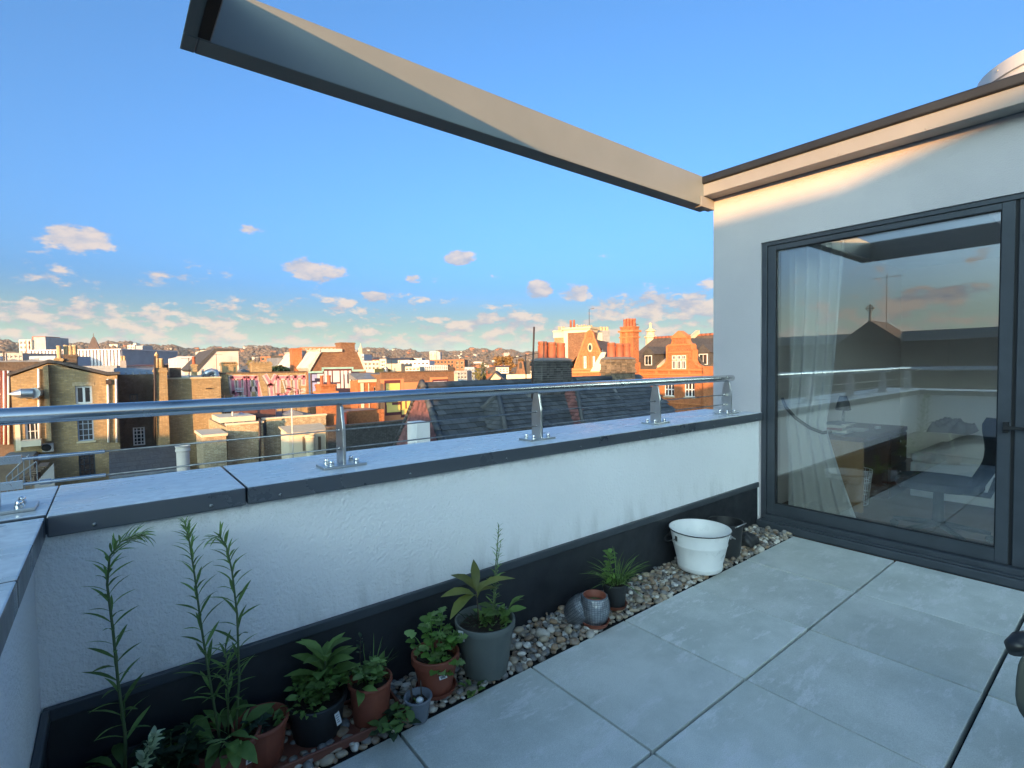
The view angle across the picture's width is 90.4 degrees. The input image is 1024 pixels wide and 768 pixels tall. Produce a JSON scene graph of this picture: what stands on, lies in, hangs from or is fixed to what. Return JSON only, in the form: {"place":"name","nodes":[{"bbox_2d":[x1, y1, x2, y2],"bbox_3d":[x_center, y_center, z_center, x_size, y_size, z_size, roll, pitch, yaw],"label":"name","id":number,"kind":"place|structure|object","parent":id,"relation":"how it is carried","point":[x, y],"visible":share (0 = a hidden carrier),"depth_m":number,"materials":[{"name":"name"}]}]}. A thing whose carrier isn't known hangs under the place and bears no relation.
{"place":"outdoors","nodes":[
{"label":"outdoors","id":0,"kind":"place"},
{"bbox_2d":[0,351,50,456],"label":"flat roofed block","id":1,"kind":"structure","parent":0,"point":[6,431],"depth_m":29.97,"materials":[{"name":"brick"}]},
{"bbox_2d":[29,356,90,365],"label":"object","id":2,"kind":"object","parent":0,"point":[84,361],"visible":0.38,"depth_m":126.34,"materials":[{"name":"concrete"}]},
{"bbox_2d":[7,345,119,486],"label":"terraced house","id":3,"kind":"structure","parent":0,"point":[59,380],"depth_m":25.72,"materials":[{"name":"yellow brick"}]},
{"bbox_2d":[25,423,37,438],"bbox_3d":[-23.528,2.314,24.963,0.521,0.974,0.060,-3,3,-38],"label":"window","id":4,"kind":"structure","parent":3,"relation":"in","point":[31,430],"depth_m":24.94,"materials":[{"name":"white paint"}]},
{"bbox_2d":[72,382,93,404],"bbox_3d":[-21.949,0.504,26.069,0.858,1.204,0.210,-3,3,-38],"label":"window","id":5,"kind":"structure","parent":3,"relation":"in","point":[83,390],"depth_m":26.09,"materials":[{"name":"white paint"}]},
{"bbox_2d":[77,420,95,443],"bbox_3d":[-21.917,2.283,26.142,0.836,1.467,0.210,-3,3,-38],"label":"window","id":6,"kind":"structure","parent":3,"relation":"in","point":[85,429],"depth_m":26.20,"materials":[{"name":"white glass"}]},
{"bbox_2d":[78,454,95,475],"bbox_3d":[-21.942,4.123,26.267,0.654,1.191,0.060,-3,3,-38],"label":"window","id":7,"kind":"structure","parent":3,"relation":"in","point":[86,462],"depth_m":26.27,"materials":[{"name":"grey glass"}]},
{"bbox_2d":[27,349,177,365],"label":"ribbed hall","id":8,"kind":"structure","parent":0,"point":[104,357],"depth_m":149.81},
{"bbox_2d":[168,356,193,374],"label":"corrugated block","id":9,"kind":"structure","parent":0,"point":[177,362],"depth_m":65.88,"materials":[{"name":"metal"}]},
{"bbox_2d":[174,445,189,470],"bbox_3d":[-13.892,4.106,21.536,0.580,3.000,0.580,-3,3,-38],"label":"flue pipe","id":10,"kind":"object","parent":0,"point":[182,454],"visible":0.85,"depth_m":21.30,"materials":[{"name":"white metal"}]},
{"bbox_2d":[152,351,221,469],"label":"terraced house","id":11,"kind":"structure","parent":0,"point":[173,384],"depth_m":30.33,"materials":[{"name":"brown brick"}]},
{"bbox_2d":[202,368,219,376],"bbox_3d":[-19.363,0.385,32.775,1.010,2.820,0.433,-3,3,-38],"label":"roof cowl","id":12,"kind":"object","parent":11,"relation":"attached to","point":[209,372],"visible":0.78,"depth_m":32.62,"materials":[{"name":"silver metal"}]},
{"bbox_2d":[181,349,239,374],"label":"white gable house","id":13,"kind":"structure","parent":0,"point":[205,360],"depth_m":44.01,"materials":[{"name":"paint"}]},
{"bbox_2d":[194,428,227,468],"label":"yard pier","id":14,"kind":"structure","parent":0,"point":[212,452],"depth_m":23.89,"materials":[{"name":"brick"}]},
{"bbox_2d":[13,347,524,369],"bbox_3d":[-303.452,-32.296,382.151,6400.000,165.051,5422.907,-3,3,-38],"label":"hills","id":15,"kind":"structure","parent":0,"point":[244,367],"depth_m":1373.97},
{"bbox_2d":[2,342,530,373],"bbox_3d":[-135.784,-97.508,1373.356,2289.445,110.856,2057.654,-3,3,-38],"label":"distant roofs","id":16,"kind":"structure","parent":15,"relation":"on","point":[491,370],"depth_m":1168.16,"materials":[{"name":"brown stone"}]},
{"bbox_2d":[0,339,537,379],"bbox_3d":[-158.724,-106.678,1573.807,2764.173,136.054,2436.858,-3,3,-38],"label":"hillside woods","id":17,"kind":"object","parent":15,"relation":"on","point":[10,345],"visible":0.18,"depth_m":1621.41,"materials":[{"name":"brown plant"}]},
{"bbox_2d":[644,322,656,344],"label":"stone turret","id":18,"kind":"object","parent":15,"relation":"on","point":[650,335],"visible":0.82,"depth_m":55.60,"materials":[{"name":"beige stone"}]},
{"bbox_2d":[123,345,530,379],"bbox_3d":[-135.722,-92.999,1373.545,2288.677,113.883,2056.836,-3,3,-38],"label":"distant houses","id":19,"kind":"structure","parent":0,"point":[488,375],"depth_m":1472.74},
{"bbox_2d":[325,420,402,453],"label":"boundary wall","id":20,"kind":"structure","parent":0,"point":[363,436],"depth_m":26.58,"materials":[{"name":"brick"}]},
{"bbox_2d":[364,361,379,372],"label":"cream house","id":21,"kind":"structure","parent":0,"point":[370,366],"depth_m":95.03,"materials":[{"name":"paint"}]},
{"bbox_2d":[380,359,397,368],"bbox_3d":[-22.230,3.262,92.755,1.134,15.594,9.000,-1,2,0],"label":"cream house","id":22,"kind":"structure","parent":0,"point":[384,362],"depth_m":88.19,"materials":[{"name":"paint"}]},
{"bbox_2d":[370,356,457,420],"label":"orange mural house","id":23,"kind":"structure","parent":0,"point":[397,380],"depth_m":38.12,"materials":[{"name":"brown brick"}]},
{"bbox_2d":[401,360,434,368],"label":"white terrace","id":24,"kind":"structure","parent":0,"point":[416,363],"depth_m":129.99,"materials":[{"name":"paint"}]},
{"bbox_2d":[455,359,465,370],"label":"orange school tower","id":25,"kind":"structure","parent":0,"point":[460,364],"depth_m":140.05,"materials":[{"name":"brick"}]},
{"bbox_2d":[454,370,471,380],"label":"dark terrace","id":26,"kind":"structure","parent":0,"point":[464,375],"depth_m":70.20,"materials":[{"name":"concrete"}]},
{"bbox_2d":[0,0,1023,352],"label":"sky","id":27,"kind":"structure","parent":0,"point":[153,190],"materials":[{"name":"blue"}]},
{"bbox_2d":[506,374,531,378],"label":"cream parapet house","id":28,"kind":"structure","parent":0,"point":[515,376],"depth_m":44.04,"materials":[{"name":"paint"}]},
{"bbox_2d":[516,361,529,373],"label":"bell gable","id":29,"kind":"structure","parent":28,"relation":"on","point":[521,367],"depth_m":48.03,"materials":[{"name":"brown brick"}]},
{"bbox_2d":[572,330,608,376],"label":"curved gable house","id":30,"kind":"structure","parent":0,"point":[587,359],"depth_m":39.45,"materials":[{"name":"orange brick"}]},
{"bbox_2d":[618,318,640,373],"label":"tall brick stack","id":31,"kind":"object","parent":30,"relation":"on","point":[629,331],"visible":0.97,"depth_m":44.80,"materials":[{"name":"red brick"}]},
{"bbox_2d":[331,536,1023,767],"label":"terrace floor","id":32,"kind":"structure","parent":0,"point":[794,652],"depth_m":1.98,"materials":[{"name":"grey tile"}]},
{"bbox_2d":[0,518,49,767],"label":"parapet wall","id":33,"kind":"structure","parent":32,"relation":"on","point":[24,726],"depth_m":1.14,"materials":[{"name":"paint"}]},
{"bbox_2d":[0,409,761,767],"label":"parapet wall","id":34,"kind":"structure","parent":32,"relation":"on","point":[384,545],"depth_m":1.90,"materials":[{"name":"paint"}]},
{"bbox_2d":[0,375,738,514],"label":"balustrade","id":35,"kind":"object","parent":34,"relation":"on","point":[39,414],"visible":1,"depth_m":1.95,"materials":[{"name":"metal"}]},
{"bbox_2d":[280,524,792,767],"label":"gravel bed","id":36,"kind":"object","parent":32,"relation":"on","point":[541,639],"visible":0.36,"depth_m":2.33,"materials":[{"name":"grey gravel"}]},
{"bbox_2d":[81,525,176,767],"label":"potted plant","id":37,"kind":"object","parent":36,"relation":"on","point":[119,755],"visible":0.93,"depth_m":1.39,"materials":[{"name":"green plant"}]},
{"bbox_2d":[131,725,164,767],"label":"potted plant","id":38,"kind":"object","parent":36,"relation":"on","point":[142,757],"visible":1,"depth_m":1.24,"materials":[{"name":"green plant"}]},
{"bbox_2d":[127,721,208,767],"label":"potted plant","id":39,"kind":"object","parent":36,"relation":"on","point":[188,747],"visible":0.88,"depth_m":1.43,"materials":[{"name":"green plant"}]},
{"bbox_2d":[167,516,274,767],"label":"potted plant","id":40,"kind":"object","parent":36,"relation":"on","point":[224,748],"visible":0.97,"depth_m":1.53,"materials":[{"name":"green plant"}]},
{"bbox_2d":[272,689,407,767],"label":"drip tray","id":41,"kind":"object","parent":36,"relation":"on","point":[289,750],"visible":0.12,"depth_m":1.66,"materials":[{"name":"plastic"}]},
{"bbox_2d":[231,702,288,767],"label":"potted plant","id":42,"kind":"object","parent":41,"relation":"on","point":[269,744],"visible":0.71,"depth_m":1.59,"materials":[{"name":"plant"}]},
{"bbox_2d":[280,632,359,747],"bbox_3d":[-0.655,1.032,1.740,0.222,0.310,0.273,0,2,17],"label":"potted plant","id":43,"kind":"object","parent":41,"relation":"on","point":[314,704],"visible":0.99,"depth_m":1.71,"materials":[{"name":"green plant"}]},
{"bbox_2d":[326,632,395,728],"bbox_3d":[-0.508,1.036,1.812,0.234,0.293,0.270,0,2,27],"label":"potted plant","id":44,"kind":"object","parent":41,"relation":"on","point":[368,685],"visible":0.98,"depth_m":1.76,"materials":[{"name":"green plant"}]},
{"bbox_2d":[367,695,420,741],"bbox_3d":[-0.392,1.160,1.734,0.174,0.079,0.223,1,3,41],"label":"trailing weed","id":45,"kind":"object","parent":36,"relation":"on","point":[395,716],"visible":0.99,"depth_m":1.73,"materials":[{"name":"green plant"}]},
{"bbox_2d":[403,680,431,724],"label":"potted cuttings","id":46,"kind":"object","parent":36,"relation":"on","point":[420,709],"visible":0.96,"depth_m":1.80,"materials":[{"name":"grey plastic"}]},
{"bbox_2d":[415,678,455,700],"bbox_3d":[-0.291,1.161,1.951,0.156,0.018,0.156,-3,3,-38],"label":"saucer","id":47,"kind":"object","parent":36,"relation":"on","point":[450,692],"visible":0.3,"depth_m":1.91,"materials":[{"name":"ceramic"}]},
{"bbox_2d":[404,606,467,696],"bbox_3d":[-0.279,1.011,1.939,0.250,0.305,0.216,-3,3,-38],"label":"potted plant","id":48,"kind":"object","parent":47,"relation":"on","point":[436,660],"visible":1,"depth_m":1.90,"materials":[{"name":"green plant"}]},
{"bbox_2d":[458,679,485,697],"bbox_3d":[-0.151,1.162,1.965,0.106,0.037,0.111,-3,3,-38],"label":"sprouting weed","id":49,"kind":"object","parent":36,"relation":"on","point":[470,693],"visible":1,"depth_m":1.95,"materials":[{"name":"green plant"}]},
{"bbox_2d":[441,524,525,681],"bbox_3d":[-0.111,0.873,2.080,0.352,0.595,0.248,-1,2,-6],"label":"potted plant","id":50,"kind":"object","parent":36,"relation":"on","point":[487,628],"visible":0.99,"depth_m":2.04,"materials":[{"name":"green plant"}]},
{"bbox_2d":[564,592,585,625],"bbox_3d":[0.334,1.097,2.467,0.125,0.145,0.146,-47,-21,25],"label":"mosaic pot","id":51,"kind":"object","parent":36,"relation":"on","point":[573,611],"visible":0.56,"depth_m":2.42,"materials":[{"name":"grey stone"}]},
{"bbox_2d":[583,617,609,629],"bbox_3d":[0.397,1.133,2.431,0.142,0.022,0.142,-3,3,-38],"label":"saucer","id":52,"kind":"object","parent":36,"relation":"on","point":[597,627],"visible":0.34,"depth_m":2.37,"materials":[{"name":"ceramic"}]},
{"bbox_2d":[581,589,609,625],"bbox_3d":[0.396,1.067,2.429,0.146,0.128,0.145,-3,3,-38],"label":"mosaic pot","id":53,"kind":"object","parent":52,"relation":"on","point":[596,605],"visible":0.88,"depth_m":2.38,"materials":[{"name":"grey ceramic"}]},
{"bbox_2d":[610,600,627,610],"bbox_3d":[0.527,1.127,2.603,0.128,0.020,0.128,-3,3,-38],"label":"saucer","id":54,"kind":"object","parent":36,"relation":"on","point":[619,609],"visible":0.3,"depth_m":2.55,"materials":[{"name":"brown plastic"}]},
{"bbox_2d":[582,546,648,607],"bbox_3d":[0.548,0.986,2.597,0.365,0.288,0.374,1,3,34],"label":"potted plant","id":55,"kind":"object","parent":54,"relation":"on","point":[615,585],"visible":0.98,"depth_m":2.57,"materials":[{"name":"green plant"}]},
{"bbox_2d":[664,519,735,575],"bbox_3d":[1.133,0.987,3.068,0.361,0.244,0.361,1,3,38],"label":"bucket","id":56,"kind":"object","parent":36,"relation":"on","point":[700,546],"visible":1,"depth_m":2.97,"materials":[{"name":"white metal"}]},
{"bbox_2d":[707,516,746,558],"bbox_3d":[1.384,0.987,3.283,0.224,0.225,0.235,-3,3,-38],"label":"plant pot","id":57,"kind":"object","parent":36,"relation":"on","point":[736,525],"visible":0.58,"depth_m":3.21,"materials":[{"name":"black plastic"}]},
{"bbox_2d":[741,531,759,547],"bbox_3d":[1.599,1.050,3.467,0.206,0.091,0.144,-3,3,-38],"label":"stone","id":58,"kind":"object","parent":36,"relation":"on","point":[750,540],"visible":0.77,"depth_m":3.41,"materials":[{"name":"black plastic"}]},
{"bbox_2d":[702,50,1023,591],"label":"penthouse","id":59,"kind":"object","parent":32,"relation":"on","point":[919,209],"visible":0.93,"depth_m":3.84,"materials":[{"name":"white paint"}]},
{"bbox_2d":[180,0,713,211],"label":"roof frame","id":60,"kind":"object","parent":59,"relation":"attached to","point":[256,36],"visible":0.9,"depth_m":2.45,"materials":[{"name":"beige metal"}]},
{"bbox_2d":[781,239,855,517],"bbox_3d":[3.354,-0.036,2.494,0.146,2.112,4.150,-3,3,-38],"label":"curtain","id":61,"kind":"object","parent":59,"relation":"hanging from","point":[815,481],"visible":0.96,"depth_m":3.86,"materials":[{"name":"white fabric"}]},
{"bbox_2d":[828,423,906,512],"bbox_3d":[3.167,0.728,4.739,1.170,0.620,0.590,-3,3,-38],"label":"desk","id":62,"kind":"object","parent":59,"relation":"on","point":[882,452],"visible":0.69,"depth_m":4.59,"materials":[{"name":"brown wood"}]},
{"bbox_2d":[835,396,850,420],"bbox_3d":[3.145,0.263,4.830,0.130,0.300,0.130,-3,3,-38],"label":"desk lamp","id":63,"kind":"object","parent":62,"relation":"on","point":[843,404],"visible":0.77,"depth_m":4.79,"materials":[{"name":"black metal"}]},
{"bbox_2d":[864,467,872,505],"bbox_3d":[3.025,0.897,4.485,0.258,0.306,0.256,-3,3,-38],"label":"waste bin","id":64,"kind":"object","parent":59,"relation":"on","point":[869,482],"visible":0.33,"depth_m":4.41,"materials":[{"name":"white paint"}]},
{"bbox_2d":[761,192,1023,576],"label":"window frame","id":65,"kind":"structure","parent":59,"relation":"in","point":[987,564],"depth_m":3.47,"materials":[{"name":"grey metal"}]},
{"bbox_2d":[767,200,1023,564],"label":"sliding window","id":66,"kind":"structure","parent":59,"relation":"in","point":[1001,551],"depth_m":2.93,"materials":[{"name":"grey metal"}]},
{"bbox_2d":[890,417,995,542],"bbox_3d":[3.041,0.652,3.590,0.561,0.858,0.622,-3,3,-44],"label":"office chair","id":67,"kind":"object","parent":59,"relation":"on","point":[939,485],"visible":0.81,"depth_m":3.46,"materials":[{"name":"black fabric"}]},
{"bbox_2d":[910,435,994,507],"bbox_3d":[4.502,0.728,3.978,1.060,0.519,2.020,-3,3,-38],"label":"bed","id":68,"kind":"object","parent":59,"relation":"in","point":[963,455],"visible":0.52,"depth_m":4.29,"materials":[{"name":"white fabric"}]},
{"bbox_2d":[927,417,978,434],"bbox_3d":[4.004,0.370,4.621,0.420,0.120,0.300,-3,3,-38],"label":"cushion","id":69,"kind":"object","parent":68,"relation":"on","point":[960,426],"visible":1,"depth_m":4.56,"materials":[{"name":"fabric"}]},
{"bbox_2d":[1012,199,1023,567],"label":"sliding window","id":70,"kind":"structure","parent":59,"relation":"in","point":[1018,487],"depth_m":2.79,"materials":[{"name":"grey metal"}]},
{"bbox_2d":[1004,630,1023,716],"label":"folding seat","id":71,"kind":"object","parent":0,"point":[1014,643],"visible":1,"depth_m":1.52,"materials":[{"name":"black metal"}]},
{"label":"ground","id":72,"kind":"structure","parent":0,"visible":0},
{"bbox_2d":[0,451,40,492],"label":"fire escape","id":73,"kind":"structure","parent":72,"relation":"on","point":[6,470],"depth_m":22.87,"materials":[{"name":"metal"}]},
{"bbox_2d":[6,455,54,491],"bbox_3d":[-20.424,8.334,21.879,1.491,10.793,1.300,-3,3,-38],"label":"outside stair","id":74,"kind":"object","parent":72,"relation":"on","point":[47,474],"visible":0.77,"depth_m":21.44,"materials":[{"name":"metal"}]},
{"bbox_2d":[0,353,62,360],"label":"offices","id":75,"kind":"structure","parent":72,"relation":"on","point":[21,356],"depth_m":130.11,"materials":[{"name":"concrete"}]},
{"bbox_2d":[19,336,68,352],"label":"tower block","id":76,"kind":"structure","parent":72,"relation":"on","point":[42,343],"depth_m":421.43,"materials":[{"name":"concrete"}]},
{"bbox_2d":[85,333,102,348],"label":"church spire","id":77,"kind":"structure","parent":72,"relation":"on","point":[93,344],"depth_m":328.38,"materials":[{"name":"brown stone"}]},
{"bbox_2d":[84,365,153,371],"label":"roof plant","id":78,"kind":"object","parent":72,"relation":"on","point":[107,368],"visible":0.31,"depth_m":60.02,"materials":[{"name":"metal"}]},
{"bbox_2d":[114,356,155,450],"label":"terraced house","id":79,"kind":"structure","parent":72,"relation":"on","point":[135,384],"depth_m":29.48,"materials":[{"name":"brick"}]},
{"bbox_2d":[133,427,144,445],"bbox_3d":[-21.715,3.031,29.606,0.559,1.058,0.060,-3,3,-38],"label":"window","id":80,"kind":"structure","parent":79,"relation":"in","point":[138,432],"depth_m":29.60,"materials":[{"name":"white paint"}]},
{"bbox_2d":[127,343,152,349],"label":"tower block","id":81,"kind":"structure","parent":72,"relation":"on","point":[138,346],"depth_m":521.83,"materials":[{"name":"concrete"}]},
{"bbox_2d":[109,446,176,478],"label":"slate outhouse","id":82,"kind":"structure","parent":72,"relation":"on","point":[138,459],"depth_m":24.35,"materials":[{"name":"tile"}]},
{"bbox_2d":[208,395,263,465],"bbox_3d":[-15.316,7.036,28.151,1.916,12.763,6.150,-3,3,-38],"label":"yellow extension","id":83,"kind":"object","parent":72,"relation":"on","point":[238,425],"visible":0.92,"depth_m":25.86,"materials":[{"name":"brick"}]},
{"bbox_2d":[201,355,306,413],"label":"graffiti house","id":84,"kind":"structure","parent":72,"relation":"on","point":[259,378],"depth_m":35.00,"materials":[{"name":"pink brick"}]},
{"bbox_2d":[289,348,302,370],"bbox_3d":[-16.340,1.661,38.710,0.748,8.732,1.000,-3,3,-38],"label":"tall chimney","id":85,"kind":"object","parent":84,"relation":"on","point":[295,357],"visible":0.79,"depth_m":38.21,"materials":[{"name":"orange brick"}]},
{"bbox_2d":[233,391,326,460],"bbox_3d":[-14.072,6.901,30.472,4.171,12.822,6.050,-3,3,-38],"label":"yellow extension","id":86,"kind":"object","parent":72,"relation":"on","point":[273,419],"visible":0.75,"depth_m":27.89,"materials":[{"name":"brick"}]},
{"bbox_2d":[313,375,338,425],"bbox_3d":[-10.998,4.375,30.318,1.094,9.792,1.240,-3,3,-38],"label":"red chimney","id":87,"kind":"object","parent":86,"relation":"on","point":[322,388],"visible":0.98,"depth_m":29.87,"materials":[{"name":"orange brick"}]},
{"bbox_2d":[278,408,325,458],"bbox_3d":[-10.214,7.242,25.699,2.096,12.392,2.335,-3,3,-38],"label":"cream dormer","id":88,"kind":"object","parent":72,"relation":"on","point":[302,442],"visible":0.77,"depth_m":25.08,"materials":[{"name":"paint"}]},
{"bbox_2d":[278,342,366,413],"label":"mural house","id":89,"kind":"structure","parent":72,"relation":"on","point":[340,362],"depth_m":37.62,"materials":[{"name":"white brick"}]},
{"bbox_2d":[336,408,383,423],"bbox_3d":[-10.691,7.402,35.745,2.546,11.323,3.000,-3,3,-38],"label":"brick lean to","id":90,"kind":"object","parent":72,"relation":"on","point":[359,415],"visible":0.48,"depth_m":34.41,"materials":[{"name":"brown brick"}]},
{"bbox_2d":[348,372,376,408],"bbox_3d":[-12.556,5.994,40.481,1.995,13.830,7.200,-3,3,-38],"label":"shop back","id":91,"kind":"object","parent":72,"relation":"on","point":[365,382],"visible":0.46,"depth_m":37.56,"materials":[{"name":"orange brick"}]},
{"bbox_2d":[387,364,411,370],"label":"peach block","id":92,"kind":"structure","parent":72,"relation":"on","point":[399,367],"depth_m":80.03,"materials":[{"name":"beige stone"}]},
{"bbox_2d":[429,351,441,359],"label":"cream tower","id":93,"kind":"structure","parent":72,"relation":"on","point":[434,355],"depth_m":559.79,"materials":[{"name":"concrete"}]},
{"bbox_2d":[430,360,467,370],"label":"orange school","id":94,"kind":"object","parent":72,"relation":"on","point":[449,363],"visible":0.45,"depth_m":150.03,"materials":[{"name":"brick"}]},
{"bbox_2d":[493,355,517,372],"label":"autumn tree","id":95,"kind":"object","parent":72,"relation":"on","point":[499,360],"visible":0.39,"depth_m":128.97,"materials":[{"name":"orange plant"}]},
{"bbox_2d":[393,374,675,445],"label":"slate roof house","id":96,"kind":"structure","parent":72,"relation":"on","point":[439,409],"depth_m":15.56,"materials":[{"name":"stone"}]},
{"bbox_2d":[407,420,429,443],"bbox_3d":[-2.505,1.487,12.886,0.744,1.032,0.550,-3,3,-38],"label":"roof cabinet","id":97,"kind":"object","parent":96,"relation":"on","point":[418,431],"visible":0.32,"depth_m":12.83,"materials":[{"name":"white paint"}]},
{"bbox_2d":[481,393,549,433],"bbox_3d":[-0.056,2.204,15.322,1.966,4.054,2.106,-3,3,-38],"label":"hipped dormer","id":98,"kind":"object","parent":96,"relation":"on","point":[505,404],"visible":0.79,"depth_m":14.75,"materials":[{"name":"tile"}]},
{"bbox_2d":[531,327,534,399],"bbox_3d":[0.643,-0.607,15.623,0.165,2.294,0.054,-2,2,-22],"label":"roof pole","id":99,"kind":"object","parent":98,"relation":"on","point":[533,359],"visible":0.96,"depth_m":15.60,"materials":[{"name":"black metal"}]},
{"bbox_2d":[530,341,572,394],"bbox_3d":[1.401,0.347,17.797,1.510,3.640,0.670,-3,3,-38],"label":"brick chimney","id":100,"kind":"object","parent":96,"relation":"on","point":[553,363],"visible":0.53,"depth_m":17.48,"materials":[{"name":"grey brick"}]},
{"bbox_2d":[564,376,635,423],"bbox_3d":[2.626,2.040,18.081,3.064,4.555,2.714,-3,3,-38],"label":"hipped dormer","id":101,"kind":"object","parent":96,"relation":"on","point":[587,398],"visible":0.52,"depth_m":17.47,"materials":[{"name":"tile"}]},
{"bbox_2d":[599,343,636,379],"bbox_3d":[4.298,0.180,20.577,1.590,3.680,0.640,-3,3,-38],"label":"brick chimney","id":102,"kind":"object","parent":96,"relation":"on","point":[618,362],"visible":0.49,"depth_m":20.25,"materials":[{"name":"brown brick"}]},
{"bbox_2d":[553,326,564,346],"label":"grand chimney","id":103,"kind":"object","parent":72,"relation":"on","point":[559,336],"visible":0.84,"depth_m":49.63,"materials":[{"name":"yellow brick"}]},
{"bbox_2d":[561,308,599,360],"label":"grand chimney","id":104,"kind":"object","parent":72,"relation":"on","point":[573,337],"visible":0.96,"depth_m":48.37,"materials":[{"name":"brown brick"}]},
{"bbox_2d":[639,330,712,411],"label":"gabled mansion","id":105,"kind":"structure","parent":72,"relation":"on","point":[680,354],"depth_m":42.64,"materials":[{"name":"orange brick"}]},
{"bbox_2d":[663,385,674,397],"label":"window","id":106,"kind":"structure","parent":105,"relation":"in","point":[669,389],"depth_m":43.57,"materials":[{"name":"white paint"}]},
{"bbox_2d":[683,384,694,397],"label":"window","id":107,"kind":"structure","parent":105,"relation":"in","point":[689,388],"depth_m":41.95,"materials":[{"name":"white paint"}]},
{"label":"link roof","id":108,"kind":"object","parent":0,"visible":0},
{"bbox_2d":[597,327,609,351],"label":"pale chimney","id":109,"kind":"object","parent":108,"relation":"on","point":[603,334],"visible":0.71,"depth_m":49.89,"materials":[{"name":"beige paint"}]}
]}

